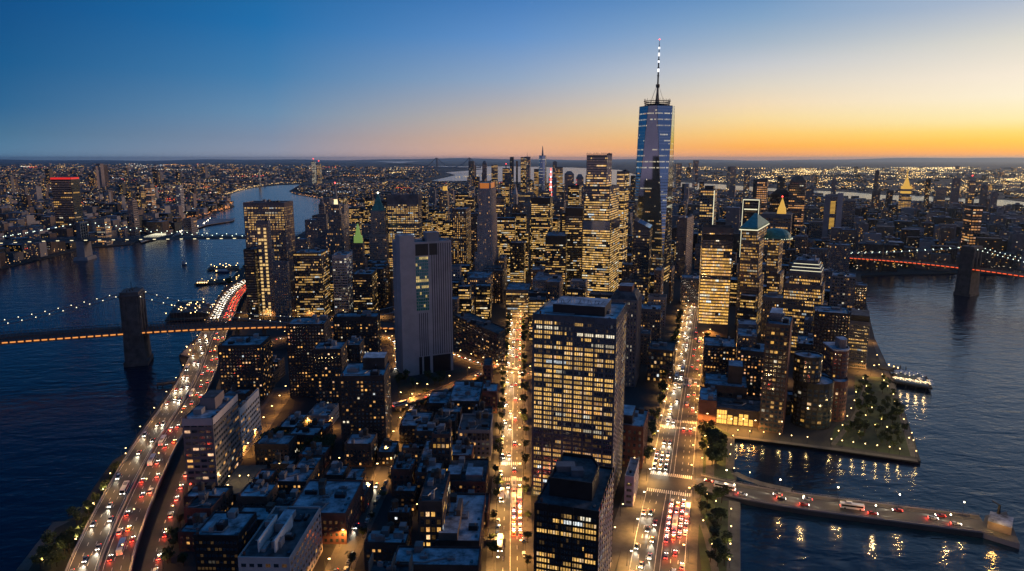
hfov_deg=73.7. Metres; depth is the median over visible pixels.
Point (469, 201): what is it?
city building
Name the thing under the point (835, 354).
curved tower
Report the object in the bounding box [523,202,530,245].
city building
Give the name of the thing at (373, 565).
loft building
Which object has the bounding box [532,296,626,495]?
office tower
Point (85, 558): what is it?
car
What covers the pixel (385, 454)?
loft building
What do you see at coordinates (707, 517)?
street tree
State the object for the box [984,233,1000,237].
distant building
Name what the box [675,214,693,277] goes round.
granite tower
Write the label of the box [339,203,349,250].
city building
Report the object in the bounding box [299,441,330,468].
city building
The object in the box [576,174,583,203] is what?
skyscraper
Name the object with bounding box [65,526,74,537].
street tree
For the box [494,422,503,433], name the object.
street tree
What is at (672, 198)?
distant street lights
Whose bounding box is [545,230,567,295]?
office tower
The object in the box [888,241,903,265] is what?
distant building
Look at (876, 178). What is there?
distant tower
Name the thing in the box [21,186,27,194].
distant tower
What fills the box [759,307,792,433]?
brick tower
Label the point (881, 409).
street tree
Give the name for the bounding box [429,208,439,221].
city building
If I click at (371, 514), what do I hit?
street tree
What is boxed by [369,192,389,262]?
pyramid roof tower
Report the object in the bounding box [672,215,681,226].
distant building
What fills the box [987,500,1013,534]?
pier shed
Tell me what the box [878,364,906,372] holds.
old pier
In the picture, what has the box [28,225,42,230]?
distant building
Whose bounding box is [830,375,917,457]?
park lawn
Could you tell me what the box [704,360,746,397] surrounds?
school block
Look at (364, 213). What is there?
city building
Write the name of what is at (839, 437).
path
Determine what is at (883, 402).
street tree
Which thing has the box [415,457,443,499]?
city building
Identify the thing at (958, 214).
distant tower
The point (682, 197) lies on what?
distant tower
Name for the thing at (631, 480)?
office block
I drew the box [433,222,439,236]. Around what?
city building
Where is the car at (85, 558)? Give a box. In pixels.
[82,555,87,562]
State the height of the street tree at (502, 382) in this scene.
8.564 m
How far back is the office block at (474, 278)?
822.97 m
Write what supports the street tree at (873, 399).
on the park lawn at (868, 438)
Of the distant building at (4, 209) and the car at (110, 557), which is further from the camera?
the distant building at (4, 209)
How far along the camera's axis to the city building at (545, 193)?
1220.92 m
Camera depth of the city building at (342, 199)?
1387.17 m
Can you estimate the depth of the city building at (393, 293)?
817.95 m
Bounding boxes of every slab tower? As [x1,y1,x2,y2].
[95,218,112,244]
[127,200,139,237]
[183,217,197,235]
[258,168,260,185]
[674,163,681,185]
[692,160,698,186]
[726,167,735,189]
[808,221,822,238]
[822,193,843,239]
[841,199,855,228]
[904,227,923,238]
[959,205,983,252]
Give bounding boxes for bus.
[116,537,126,555]
[119,480,129,494]
[147,453,155,465]
[158,435,166,445]
[189,388,194,396]
[392,399,406,406]
[497,534,502,551]
[499,488,503,501]
[506,367,518,371]
[511,492,515,506]
[512,476,515,488]
[517,488,521,502]
[672,514,677,529]
[684,502,690,516]
[714,481,735,490]
[840,501,864,510]
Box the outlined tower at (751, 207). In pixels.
[739,198,760,258]
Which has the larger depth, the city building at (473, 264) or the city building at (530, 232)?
the city building at (530, 232)
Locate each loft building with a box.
[193,508,257,570]
[238,506,322,570]
[252,469,277,482]
[270,452,296,475]
[279,411,307,432]
[291,478,363,543]
[295,453,323,478]
[306,401,338,424]
[324,461,348,479]
[345,467,365,479]
[356,477,372,511]
[364,526,409,570]
[368,552,413,570]
[377,438,398,465]
[388,498,412,531]
[394,482,417,512]
[395,541,480,570]
[399,409,432,443]
[401,443,424,462]
[418,468,450,545]
[419,439,440,460]
[427,389,451,414]
[432,419,452,470]
[435,493,485,561]
[447,456,488,492]
[449,380,482,413]
[450,489,489,535]
[458,411,492,460]
[482,380,497,412]
[483,357,492,382]
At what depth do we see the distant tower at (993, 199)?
1908.95 m
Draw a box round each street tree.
[29,551,46,568]
[36,544,51,564]
[40,529,56,544]
[42,549,61,568]
[43,543,58,553]
[52,548,66,566]
[55,534,63,548]
[56,531,68,538]
[56,536,72,553]
[62,538,74,551]
[63,541,73,553]
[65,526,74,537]
[66,506,82,525]
[72,528,81,540]
[78,521,86,529]
[82,500,93,512]
[82,514,90,522]
[84,507,92,514]
[89,501,97,512]
[90,492,100,503]
[99,479,109,490]
[108,464,118,471]
[162,545,174,562]
[166,526,178,533]
[167,537,177,547]
[171,529,178,539]
[174,513,183,527]
[177,552,187,565]
[298,443,305,450]
[308,435,322,444]
[324,434,336,452]
[345,551,356,569]
[358,526,367,534]
[368,511,374,517]
[394,373,404,382]
[403,370,409,376]
[436,375,444,384]
[485,540,498,556]
[488,533,496,541]
[491,509,497,519]
[492,465,498,473]
[492,474,504,487]
[493,488,500,494]
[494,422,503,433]
[494,443,503,453]
[495,437,502,446]
[497,401,504,408]
[497,411,504,420]
[500,380,505,387]
[505,341,510,351]
[519,370,526,378]
[520,382,529,393]
[520,394,527,401]
[520,412,527,420]
[521,452,529,468]
[522,439,529,451]
[522,484,530,494]
[523,530,531,542]
[523,553,532,569]
[524,510,531,520]
[644,446,651,462]
[647,436,652,443]
[648,420,658,437]
[649,408,660,418]
[657,395,663,404]
[658,381,667,392]
[692,483,706,500]
[696,497,706,510]
[697,425,703,433]
[698,441,705,449]
[699,419,714,437]
[701,432,710,446]
[703,491,710,503]
[704,514,712,525]
[705,450,719,464]
[705,550,715,561]
[708,438,725,463]
[709,427,723,438]
[709,434,727,446]
[709,526,719,536]
[709,538,721,553]
[710,452,722,469]
[710,494,718,499]
[710,518,717,524]
[712,486,720,502]
[713,507,724,519]
[713,523,721,529]
[714,556,721,566]
[717,484,730,502]
[717,547,732,565]
[718,507,727,519]
[719,448,729,460]
[721,530,732,543]
[844,425,851,435]
[853,385,862,393]
[854,417,860,429]
[855,399,861,405]
[855,411,864,417]
[857,430,864,438]
[859,420,870,431]
[862,403,870,411]
[869,396,876,403]
[876,433,885,444]
[877,405,884,413]
[879,382,887,393]
[879,413,889,425]
[881,399,890,411]
[884,433,892,444]
[889,439,898,449]
[890,415,896,421]
[891,421,900,430]
[893,428,901,435]
[894,408,901,416]
[899,404,905,415]
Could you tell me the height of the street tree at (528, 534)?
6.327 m
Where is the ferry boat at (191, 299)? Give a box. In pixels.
[182,296,210,304]
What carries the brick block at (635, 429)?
on the ground at (644, 393)
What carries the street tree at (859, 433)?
on the park lawn at (868, 438)
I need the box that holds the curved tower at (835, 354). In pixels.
[821,336,849,421]
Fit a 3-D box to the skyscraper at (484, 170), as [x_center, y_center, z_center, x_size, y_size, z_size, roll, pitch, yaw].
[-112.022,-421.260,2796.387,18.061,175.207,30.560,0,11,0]
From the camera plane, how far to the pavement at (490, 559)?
370.63 m
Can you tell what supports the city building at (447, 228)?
on the ground at (644, 393)
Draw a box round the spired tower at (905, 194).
[898,166,912,208]
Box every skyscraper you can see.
[311,158,316,183]
[316,160,321,183]
[482,161,486,181]
[491,165,497,189]
[502,166,509,184]
[504,173,510,200]
[516,161,517,191]
[521,157,525,192]
[534,169,538,195]
[538,146,546,195]
[555,167,562,195]
[564,171,573,202]
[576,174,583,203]
[631,39,674,283]
[761,196,792,256]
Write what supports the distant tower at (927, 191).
on the ground at (644, 393)
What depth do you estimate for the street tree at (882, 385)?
540.18 m
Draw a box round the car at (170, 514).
[168,511,173,517]
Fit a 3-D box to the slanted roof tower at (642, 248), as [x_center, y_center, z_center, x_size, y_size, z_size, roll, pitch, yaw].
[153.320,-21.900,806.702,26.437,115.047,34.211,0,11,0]
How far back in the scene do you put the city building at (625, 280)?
934.91 m
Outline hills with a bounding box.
[0,158,1023,161]
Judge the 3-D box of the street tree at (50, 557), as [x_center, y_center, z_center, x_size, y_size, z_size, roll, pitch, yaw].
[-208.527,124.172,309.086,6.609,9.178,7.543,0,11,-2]
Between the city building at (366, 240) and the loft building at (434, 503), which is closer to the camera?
the loft building at (434, 503)
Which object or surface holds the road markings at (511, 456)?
on the avenue road at (510, 558)
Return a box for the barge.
[214,269,229,272]
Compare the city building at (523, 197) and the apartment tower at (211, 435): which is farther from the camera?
the city building at (523, 197)
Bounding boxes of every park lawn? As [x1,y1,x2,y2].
[29,461,120,569]
[397,367,475,396]
[698,495,727,570]
[703,424,734,478]
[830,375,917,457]
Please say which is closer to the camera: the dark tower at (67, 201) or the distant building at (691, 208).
the dark tower at (67, 201)
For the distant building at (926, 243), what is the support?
on the ground at (644, 393)
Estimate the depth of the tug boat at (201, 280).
1021.62 m
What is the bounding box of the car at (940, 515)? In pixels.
[935,513,945,517]
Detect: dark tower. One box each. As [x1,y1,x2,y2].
[50,177,83,237]
[964,175,975,210]
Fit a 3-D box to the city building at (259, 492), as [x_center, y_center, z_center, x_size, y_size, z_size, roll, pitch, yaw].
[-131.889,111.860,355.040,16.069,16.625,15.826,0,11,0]
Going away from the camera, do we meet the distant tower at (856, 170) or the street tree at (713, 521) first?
the street tree at (713, 521)
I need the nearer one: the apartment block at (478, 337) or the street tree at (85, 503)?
the street tree at (85, 503)
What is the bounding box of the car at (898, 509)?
[892,508,902,511]
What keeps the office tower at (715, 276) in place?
on the ground at (644, 393)
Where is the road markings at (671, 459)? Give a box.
[629,307,703,570]
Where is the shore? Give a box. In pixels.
[385,161,1023,201]
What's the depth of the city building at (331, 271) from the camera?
900.14 m
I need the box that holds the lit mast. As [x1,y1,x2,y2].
[550,168,551,196]
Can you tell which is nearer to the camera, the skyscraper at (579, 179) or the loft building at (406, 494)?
the loft building at (406, 494)
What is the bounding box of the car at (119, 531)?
[116,528,122,534]
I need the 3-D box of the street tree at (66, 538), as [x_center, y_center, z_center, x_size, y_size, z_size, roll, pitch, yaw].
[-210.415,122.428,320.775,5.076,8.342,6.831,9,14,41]
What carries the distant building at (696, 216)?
on the ground at (644, 393)
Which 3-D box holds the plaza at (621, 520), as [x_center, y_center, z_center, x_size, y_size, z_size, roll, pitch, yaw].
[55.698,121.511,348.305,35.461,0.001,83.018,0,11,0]
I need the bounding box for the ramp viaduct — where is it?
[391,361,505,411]
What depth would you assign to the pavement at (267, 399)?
527.81 m
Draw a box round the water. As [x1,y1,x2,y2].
[0,161,1023,570]
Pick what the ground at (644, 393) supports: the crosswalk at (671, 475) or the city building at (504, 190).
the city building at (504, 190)
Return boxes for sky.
[0,0,1023,160]
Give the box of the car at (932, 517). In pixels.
[928,515,938,519]
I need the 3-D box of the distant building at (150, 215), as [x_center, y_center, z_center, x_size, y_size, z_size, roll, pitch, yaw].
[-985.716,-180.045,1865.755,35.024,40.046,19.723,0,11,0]
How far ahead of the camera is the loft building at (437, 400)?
502.47 m
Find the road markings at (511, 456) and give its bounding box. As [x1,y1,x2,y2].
[503,317,518,570]
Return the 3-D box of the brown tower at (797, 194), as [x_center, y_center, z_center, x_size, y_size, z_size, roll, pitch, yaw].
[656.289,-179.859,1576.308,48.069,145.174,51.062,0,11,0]
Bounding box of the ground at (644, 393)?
[0,161,1023,570]
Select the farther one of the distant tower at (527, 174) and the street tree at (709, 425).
the distant tower at (527, 174)
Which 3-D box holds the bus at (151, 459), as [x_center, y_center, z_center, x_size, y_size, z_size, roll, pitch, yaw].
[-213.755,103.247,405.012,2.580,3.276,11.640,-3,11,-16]
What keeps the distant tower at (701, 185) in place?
on the ground at (644, 393)
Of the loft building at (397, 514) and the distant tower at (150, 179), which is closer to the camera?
the loft building at (397, 514)
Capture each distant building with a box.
[0,207,10,213]
[0,213,8,220]
[0,222,8,230]
[0,248,7,262]
[0,252,6,265]
[5,219,24,225]
[5,243,21,251]
[6,251,23,260]
[8,212,28,218]
[8,224,26,237]
[9,237,28,240]
[15,230,27,236]
[21,214,34,226]
[21,242,47,256]
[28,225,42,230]
[28,229,47,239]
[30,214,41,220]
[34,207,43,213]
[40,216,55,227]
[40,232,58,252]
[49,227,72,236]
[58,238,65,250]
[82,205,96,212]
[83,215,94,218]
[84,219,96,231]
[101,207,116,212]
[103,216,120,220]
[106,202,121,211]
[110,219,119,229]
[111,230,117,236]
[127,209,143,214]
[127,216,142,228]
[142,219,153,233]
[143,212,158,219]
[146,219,169,234]
[157,216,170,220]
[159,205,170,212]
[159,213,172,220]
[169,221,177,232]
[170,204,183,219]
[178,223,181,230]
[671,227,676,239]
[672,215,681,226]
[687,204,699,214]
[692,232,697,252]
[693,213,698,220]
[715,220,725,224]
[725,207,739,232]
[732,233,740,253]
[739,214,741,232]
[790,237,794,248]
[793,226,807,235]
[803,221,808,234]
[804,208,819,219]
[808,238,818,244]
[815,237,829,247]
[830,227,848,242]
[840,228,855,249]
[853,215,863,228]
[854,222,868,250]
[855,241,882,271]
[862,231,881,242]
[867,219,877,232]
[875,225,893,239]
[877,221,887,225]
[881,242,899,271]
[884,235,895,242]
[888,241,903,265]
[893,220,912,231]
[895,231,900,237]
[900,229,919,244]
[906,236,919,247]
[914,247,931,268]
[919,240,934,247]
[920,221,934,238]
[920,237,938,244]
[927,253,950,270]
[929,210,944,215]
[930,245,956,268]
[931,215,951,223]
[932,205,945,214]
[933,224,938,238]
[937,224,956,238]
[938,226,954,244]
[955,224,960,236]
[975,237,1002,268]
[980,227,986,232]
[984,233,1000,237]
[986,223,1005,232]
[990,213,1005,224]
[1001,237,1006,251]
[1006,214,1023,217]
[1006,231,1023,264]
[1008,222,1021,225]
[1016,250,1023,266]
[1017,256,1023,269]
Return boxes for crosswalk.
[647,488,689,495]
[651,471,691,478]
[660,425,694,430]
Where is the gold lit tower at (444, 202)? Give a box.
[441,186,449,219]
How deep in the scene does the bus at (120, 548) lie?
311.99 m
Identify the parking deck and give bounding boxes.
[224,465,266,499]
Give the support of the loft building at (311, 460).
on the ground at (644, 393)
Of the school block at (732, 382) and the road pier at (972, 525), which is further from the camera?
the school block at (732, 382)
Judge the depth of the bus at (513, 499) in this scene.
367.37 m
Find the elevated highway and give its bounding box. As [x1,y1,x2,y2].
[65,279,245,570]
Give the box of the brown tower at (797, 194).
[788,176,806,226]
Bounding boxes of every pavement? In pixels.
[249,392,289,457]
[260,387,276,411]
[324,393,415,570]
[348,400,426,570]
[453,356,530,375]
[456,352,531,371]
[486,319,510,570]
[521,317,533,570]
[617,305,687,570]
[686,362,703,570]
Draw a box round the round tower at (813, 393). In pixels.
[791,350,833,429]
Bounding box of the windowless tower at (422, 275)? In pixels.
[392,231,452,375]
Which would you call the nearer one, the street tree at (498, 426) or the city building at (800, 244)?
the street tree at (498, 426)
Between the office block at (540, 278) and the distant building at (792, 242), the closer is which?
the office block at (540, 278)
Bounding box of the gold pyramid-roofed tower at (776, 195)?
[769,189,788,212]
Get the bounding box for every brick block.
[622,405,647,468]
[698,385,716,422]
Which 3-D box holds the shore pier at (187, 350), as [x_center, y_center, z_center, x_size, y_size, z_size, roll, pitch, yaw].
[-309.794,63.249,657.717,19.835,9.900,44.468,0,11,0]
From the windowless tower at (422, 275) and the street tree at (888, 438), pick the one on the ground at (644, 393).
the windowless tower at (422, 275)
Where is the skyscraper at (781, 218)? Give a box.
[761,196,792,256]
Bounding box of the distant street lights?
[2,164,1023,268]
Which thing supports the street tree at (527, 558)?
on the ground at (644, 393)
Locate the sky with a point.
(131, 80)
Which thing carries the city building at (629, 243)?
on the ground at (644, 393)
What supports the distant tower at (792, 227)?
on the ground at (644, 393)
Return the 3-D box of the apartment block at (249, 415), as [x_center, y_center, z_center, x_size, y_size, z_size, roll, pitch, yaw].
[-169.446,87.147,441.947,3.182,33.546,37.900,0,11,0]
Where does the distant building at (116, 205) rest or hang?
on the ground at (644, 393)
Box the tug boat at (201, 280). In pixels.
[197,277,207,284]
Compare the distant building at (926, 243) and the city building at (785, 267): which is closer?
the city building at (785, 267)
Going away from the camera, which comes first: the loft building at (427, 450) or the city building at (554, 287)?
the loft building at (427, 450)
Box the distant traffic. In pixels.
[210,280,245,318]
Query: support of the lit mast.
on the ground at (644, 393)
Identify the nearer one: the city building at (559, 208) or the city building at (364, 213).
the city building at (559, 208)
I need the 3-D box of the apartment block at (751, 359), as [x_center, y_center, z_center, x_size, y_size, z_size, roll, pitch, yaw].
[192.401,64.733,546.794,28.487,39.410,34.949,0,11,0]
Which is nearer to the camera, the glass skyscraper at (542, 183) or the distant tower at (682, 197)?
the glass skyscraper at (542, 183)
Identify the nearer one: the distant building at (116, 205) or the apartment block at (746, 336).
the apartment block at (746, 336)
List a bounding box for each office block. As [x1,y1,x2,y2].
[243,246,261,317]
[273,261,291,319]
[352,268,377,311]
[467,270,492,312]
[498,254,506,291]
[506,282,530,317]
[510,239,525,282]
[531,265,544,288]
[533,271,561,289]
[534,452,613,570]
[624,458,638,505]
[653,266,663,293]
[668,264,674,303]
[680,273,699,304]
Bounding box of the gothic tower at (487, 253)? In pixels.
[475,180,498,270]
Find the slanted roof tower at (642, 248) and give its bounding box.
[632,217,651,303]
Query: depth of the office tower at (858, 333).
603.30 m
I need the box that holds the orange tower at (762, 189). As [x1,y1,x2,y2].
[756,179,767,215]
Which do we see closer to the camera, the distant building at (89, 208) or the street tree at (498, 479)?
the street tree at (498, 479)
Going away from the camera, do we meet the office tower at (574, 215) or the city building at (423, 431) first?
the city building at (423, 431)
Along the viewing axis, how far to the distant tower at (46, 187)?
3598.03 m
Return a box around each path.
[687,496,718,570]
[705,443,714,476]
[726,436,734,468]
[727,500,739,570]
[732,472,791,491]
[733,436,917,461]
[831,378,867,444]
[873,342,917,456]
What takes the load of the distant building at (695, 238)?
on the ground at (644, 393)
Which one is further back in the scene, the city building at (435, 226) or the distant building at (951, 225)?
the distant building at (951, 225)
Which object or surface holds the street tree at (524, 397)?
on the ground at (644, 393)
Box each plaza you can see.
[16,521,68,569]
[610,494,631,570]
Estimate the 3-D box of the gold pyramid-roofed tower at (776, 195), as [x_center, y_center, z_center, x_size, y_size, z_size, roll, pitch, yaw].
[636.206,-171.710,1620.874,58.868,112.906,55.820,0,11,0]
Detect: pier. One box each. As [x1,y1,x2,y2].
[139,233,170,242]
[157,381,176,386]
[165,299,214,322]
[173,218,234,236]
[181,344,193,357]
[194,275,242,285]
[207,263,238,270]
[692,473,1019,548]
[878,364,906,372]
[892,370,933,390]
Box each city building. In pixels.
[178,512,208,551]
[183,481,233,510]
[184,491,223,522]
[224,384,252,407]
[237,479,278,509]
[239,502,274,526]
[254,430,297,465]
[273,355,284,378]
[273,366,279,383]
[274,464,316,493]
[275,489,299,505]
[289,423,323,452]
[291,296,295,313]
[295,238,310,250]
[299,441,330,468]
[305,218,317,246]
[307,418,332,435]
[323,197,332,213]
[329,266,332,276]
[330,280,333,300]
[330,291,333,306]
[337,196,346,203]
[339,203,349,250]
[344,427,377,466]
[349,206,359,223]
[349,223,358,249]
[352,216,361,234]
[359,208,370,223]
[361,223,370,241]
[364,237,369,253]
[365,197,373,220]
[367,259,386,265]
[369,265,388,307]
[370,260,387,266]
[373,263,390,295]
[381,200,387,232]
[387,521,410,545]
[391,452,416,495]
[392,281,393,309]
[414,419,439,443]
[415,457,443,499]
[422,198,429,219]
[422,219,432,230]
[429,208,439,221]
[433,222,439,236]
[433,408,457,440]
[435,211,446,233]
[439,190,449,213]
[441,220,452,237]
[442,401,461,427]
[445,237,452,263]
[452,264,463,283]
[452,280,459,295]
[452,296,459,321]
[452,437,473,457]
[455,193,469,207]
[456,263,470,283]
[458,282,472,312]
[464,196,474,211]
[467,270,479,282]
[471,211,477,258]
[472,251,476,270]
[472,401,492,413]
[473,296,474,313]
[475,283,491,319]
[483,267,502,302]
[485,265,501,267]
[497,216,515,281]
[501,185,509,206]
[506,206,512,215]
[511,212,528,274]
[512,203,523,212]
[518,192,531,203]
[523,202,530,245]
[528,288,546,334]
[529,296,545,340]
[530,217,530,248]
[534,259,544,265]
[540,190,552,226]
[545,277,562,301]
[553,198,565,206]
[553,217,559,230]
[554,203,564,229]
[560,211,564,231]
[566,285,586,296]
[568,184,581,205]
[570,278,587,293]
[589,290,613,298]
[622,261,632,278]
[622,277,628,282]
[627,239,631,247]
[627,253,631,261]
[628,211,632,234]
[640,326,650,364]
[641,302,661,339]
[648,293,666,326]
[650,272,653,293]
[660,313,662,335]
[671,239,675,261]
[671,251,674,265]
[694,244,700,268]
[729,276,736,305]
[732,252,737,276]
[735,272,762,325]
[735,293,757,342]
[736,319,757,347]
[760,292,782,341]
[762,284,765,302]
[763,246,766,261]
[763,265,766,283]
[781,263,788,287]
[782,257,789,263]
[784,247,795,261]
[786,260,794,274]
[786,393,790,414]
[787,390,792,408]
[794,234,807,254]
[794,254,807,259]
[803,316,812,334]
[807,240,812,253]
[809,247,827,267]
[822,266,833,287]
[824,241,835,253]
[824,288,829,304]
[827,241,850,271]
[847,308,854,340]
[854,282,867,309]
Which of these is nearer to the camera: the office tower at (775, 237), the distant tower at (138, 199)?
the office tower at (775, 237)
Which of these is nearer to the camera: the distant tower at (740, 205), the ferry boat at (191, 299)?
the ferry boat at (191, 299)
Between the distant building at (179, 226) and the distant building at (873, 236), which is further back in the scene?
the distant building at (179, 226)
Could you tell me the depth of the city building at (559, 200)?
1497.84 m
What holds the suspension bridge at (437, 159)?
on the water
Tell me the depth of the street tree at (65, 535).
325.76 m
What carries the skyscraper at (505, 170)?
on the ground at (644, 393)
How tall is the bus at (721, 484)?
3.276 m
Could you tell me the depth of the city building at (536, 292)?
719.49 m
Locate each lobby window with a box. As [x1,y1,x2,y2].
[716,410,726,423]
[727,415,731,423]
[739,414,742,424]
[744,415,747,425]
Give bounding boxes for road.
[141,473,187,570]
[496,317,523,570]
[628,305,703,570]
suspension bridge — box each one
[0,221,305,260]
[0,281,394,366]
[424,158,480,170]
[808,241,1023,296]
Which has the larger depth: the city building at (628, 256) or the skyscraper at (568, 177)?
the skyscraper at (568, 177)
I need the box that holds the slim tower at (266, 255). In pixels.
[256,218,275,315]
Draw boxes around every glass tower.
[332,250,353,313]
[582,152,619,296]
[698,185,716,243]
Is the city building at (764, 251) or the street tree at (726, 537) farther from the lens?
the city building at (764, 251)
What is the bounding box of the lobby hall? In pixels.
[716,395,760,427]
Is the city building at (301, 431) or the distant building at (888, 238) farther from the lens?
the distant building at (888, 238)
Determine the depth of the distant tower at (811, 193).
2362.98 m
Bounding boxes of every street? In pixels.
[242,387,289,458]
[244,314,392,318]
[272,332,395,369]
[330,393,422,570]
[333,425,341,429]
[453,353,531,375]
[480,369,501,379]
[490,467,531,475]
[624,474,693,489]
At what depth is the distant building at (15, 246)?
1341.75 m
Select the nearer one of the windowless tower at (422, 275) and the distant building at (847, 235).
the windowless tower at (422, 275)
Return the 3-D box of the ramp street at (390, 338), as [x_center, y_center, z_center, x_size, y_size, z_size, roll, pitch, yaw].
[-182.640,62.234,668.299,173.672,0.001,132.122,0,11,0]
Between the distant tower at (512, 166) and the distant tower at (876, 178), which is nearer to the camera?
the distant tower at (876, 178)
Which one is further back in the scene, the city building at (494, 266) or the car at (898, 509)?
the city building at (494, 266)
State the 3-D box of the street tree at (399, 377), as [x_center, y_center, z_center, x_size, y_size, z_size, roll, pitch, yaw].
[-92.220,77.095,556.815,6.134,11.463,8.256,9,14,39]
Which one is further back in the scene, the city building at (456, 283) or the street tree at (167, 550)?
the city building at (456, 283)
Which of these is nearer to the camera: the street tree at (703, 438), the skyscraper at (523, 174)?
the street tree at (703, 438)
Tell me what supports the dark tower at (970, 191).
on the ground at (644, 393)
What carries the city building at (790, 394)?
on the ground at (644, 393)
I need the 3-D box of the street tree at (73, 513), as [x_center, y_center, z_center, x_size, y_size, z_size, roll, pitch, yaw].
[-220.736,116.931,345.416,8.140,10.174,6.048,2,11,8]
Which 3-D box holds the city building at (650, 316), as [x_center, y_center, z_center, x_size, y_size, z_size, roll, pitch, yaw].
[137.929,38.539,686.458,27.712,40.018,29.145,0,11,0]
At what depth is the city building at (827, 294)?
751.64 m
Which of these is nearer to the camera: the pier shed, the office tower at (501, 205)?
the pier shed
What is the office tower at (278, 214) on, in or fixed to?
on the ground at (644, 393)
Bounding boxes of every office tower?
[243,199,295,295]
[293,247,330,316]
[386,193,422,280]
[452,205,470,263]
[496,195,505,215]
[531,195,551,268]
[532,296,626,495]
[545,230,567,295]
[565,205,583,287]
[617,170,629,285]
[697,224,733,336]
[738,213,769,334]
[762,228,792,294]
[847,309,869,368]
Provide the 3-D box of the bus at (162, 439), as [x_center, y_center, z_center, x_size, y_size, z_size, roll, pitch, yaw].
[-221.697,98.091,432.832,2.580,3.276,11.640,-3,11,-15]
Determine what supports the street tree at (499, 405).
on the ground at (644, 393)
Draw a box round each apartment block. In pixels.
[238,389,261,456]
[453,312,505,362]
[702,335,735,381]
[736,326,756,360]
[740,342,764,396]
[793,333,813,385]
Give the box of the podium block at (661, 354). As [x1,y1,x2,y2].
[646,339,675,383]
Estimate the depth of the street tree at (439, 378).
561.32 m
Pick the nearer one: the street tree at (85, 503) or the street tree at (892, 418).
the street tree at (85, 503)
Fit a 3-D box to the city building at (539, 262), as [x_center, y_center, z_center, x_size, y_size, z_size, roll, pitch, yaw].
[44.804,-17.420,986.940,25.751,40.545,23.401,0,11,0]
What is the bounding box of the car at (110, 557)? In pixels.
[107,555,112,561]
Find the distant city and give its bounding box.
[0,163,1023,268]
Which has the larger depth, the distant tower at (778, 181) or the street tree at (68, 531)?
the distant tower at (778, 181)
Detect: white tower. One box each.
[140,183,146,208]
[145,184,156,212]
[175,185,184,211]
[932,187,946,206]
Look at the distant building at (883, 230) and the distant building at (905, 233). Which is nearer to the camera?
the distant building at (905, 233)
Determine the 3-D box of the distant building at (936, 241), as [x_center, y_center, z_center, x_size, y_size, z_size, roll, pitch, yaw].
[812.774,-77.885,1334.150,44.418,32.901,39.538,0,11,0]
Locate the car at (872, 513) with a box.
[867,511,877,514]
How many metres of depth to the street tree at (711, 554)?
313.61 m
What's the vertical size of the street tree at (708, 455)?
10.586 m
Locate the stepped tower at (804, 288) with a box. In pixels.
[780,254,826,353]
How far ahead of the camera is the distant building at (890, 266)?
1126.32 m
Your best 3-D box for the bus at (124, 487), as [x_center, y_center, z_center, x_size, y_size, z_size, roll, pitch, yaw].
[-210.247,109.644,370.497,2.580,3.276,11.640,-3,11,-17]
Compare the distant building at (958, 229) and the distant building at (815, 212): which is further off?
the distant building at (815, 212)
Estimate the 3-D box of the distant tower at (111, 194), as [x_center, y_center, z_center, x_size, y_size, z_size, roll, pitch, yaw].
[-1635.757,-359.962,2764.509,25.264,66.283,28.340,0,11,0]
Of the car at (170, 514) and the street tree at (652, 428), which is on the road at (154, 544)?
the car at (170, 514)
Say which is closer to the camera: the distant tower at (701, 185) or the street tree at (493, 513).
the street tree at (493, 513)
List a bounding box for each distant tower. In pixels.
[4,175,14,192]
[5,196,11,202]
[14,179,17,188]
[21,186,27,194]
[21,192,31,207]
[30,185,42,200]
[42,190,47,198]
[42,209,50,214]
[43,185,48,191]
[45,167,52,183]
[87,173,93,185]
[92,163,99,189]
[95,164,105,186]
[95,193,102,198]
[103,189,112,201]
[104,165,108,181]
[104,191,111,202]
[117,196,125,207]
[119,182,125,193]
[124,168,129,186]
[127,190,132,197]
[136,192,141,207]
[148,176,152,183]
[152,169,159,186]
[155,187,158,197]
[175,171,181,184]
[187,193,196,206]
[189,186,196,197]
[195,180,200,188]
[201,165,207,177]
[216,186,222,194]
[414,185,419,193]
[430,189,435,205]
[449,190,453,202]
[449,200,454,208]
[467,176,470,192]
[468,161,474,186]
[469,187,474,196]
[474,177,479,186]
[474,193,477,207]
[510,157,513,178]
[511,179,513,188]
[526,156,530,178]
[526,165,529,185]
[528,179,532,190]
[553,177,556,199]
[630,174,635,196]
[678,203,685,214]
[681,184,683,200]
[683,199,687,214]
[684,184,688,199]
[686,167,690,176]
[698,182,703,200]
[728,185,735,197]
[738,203,742,213]
[743,171,749,198]
[752,179,756,197]
[777,176,781,188]
[779,177,784,188]
[788,212,794,235]
[800,226,806,234]
[804,191,808,207]
[807,214,813,221]
[808,185,813,204]
[814,176,818,185]
[814,195,820,202]
[818,205,823,211]
[831,179,836,193]
[853,167,857,174]
[858,179,866,182]
[861,205,867,220]
[870,190,880,211]
[873,169,878,189]
[885,189,892,207]
[923,178,930,207]
[949,177,960,205]
[954,210,962,221]
[975,184,983,190]
[978,185,987,205]
[981,175,988,180]
[984,199,989,211]
[989,189,997,211]
[996,208,1003,214]
[996,227,1008,234]
[997,172,1003,176]
[999,229,1008,236]
[1004,205,1010,211]
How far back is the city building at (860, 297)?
757.85 m
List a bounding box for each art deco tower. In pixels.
[315,198,327,248]
[325,182,348,267]
[352,224,367,272]
[512,184,517,206]
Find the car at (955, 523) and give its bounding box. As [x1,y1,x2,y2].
[950,521,961,525]
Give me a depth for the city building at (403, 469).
376.62 m
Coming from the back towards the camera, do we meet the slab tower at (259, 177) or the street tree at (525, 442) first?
the slab tower at (259, 177)
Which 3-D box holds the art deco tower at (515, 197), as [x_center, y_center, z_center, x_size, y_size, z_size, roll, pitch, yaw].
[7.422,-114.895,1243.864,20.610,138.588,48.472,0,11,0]
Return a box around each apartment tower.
[181,390,241,490]
[217,333,274,399]
[286,314,331,397]
[312,339,347,414]
[333,310,380,352]
[339,352,391,451]
[347,336,364,361]
[610,282,641,386]
[812,304,848,353]
[829,271,855,309]

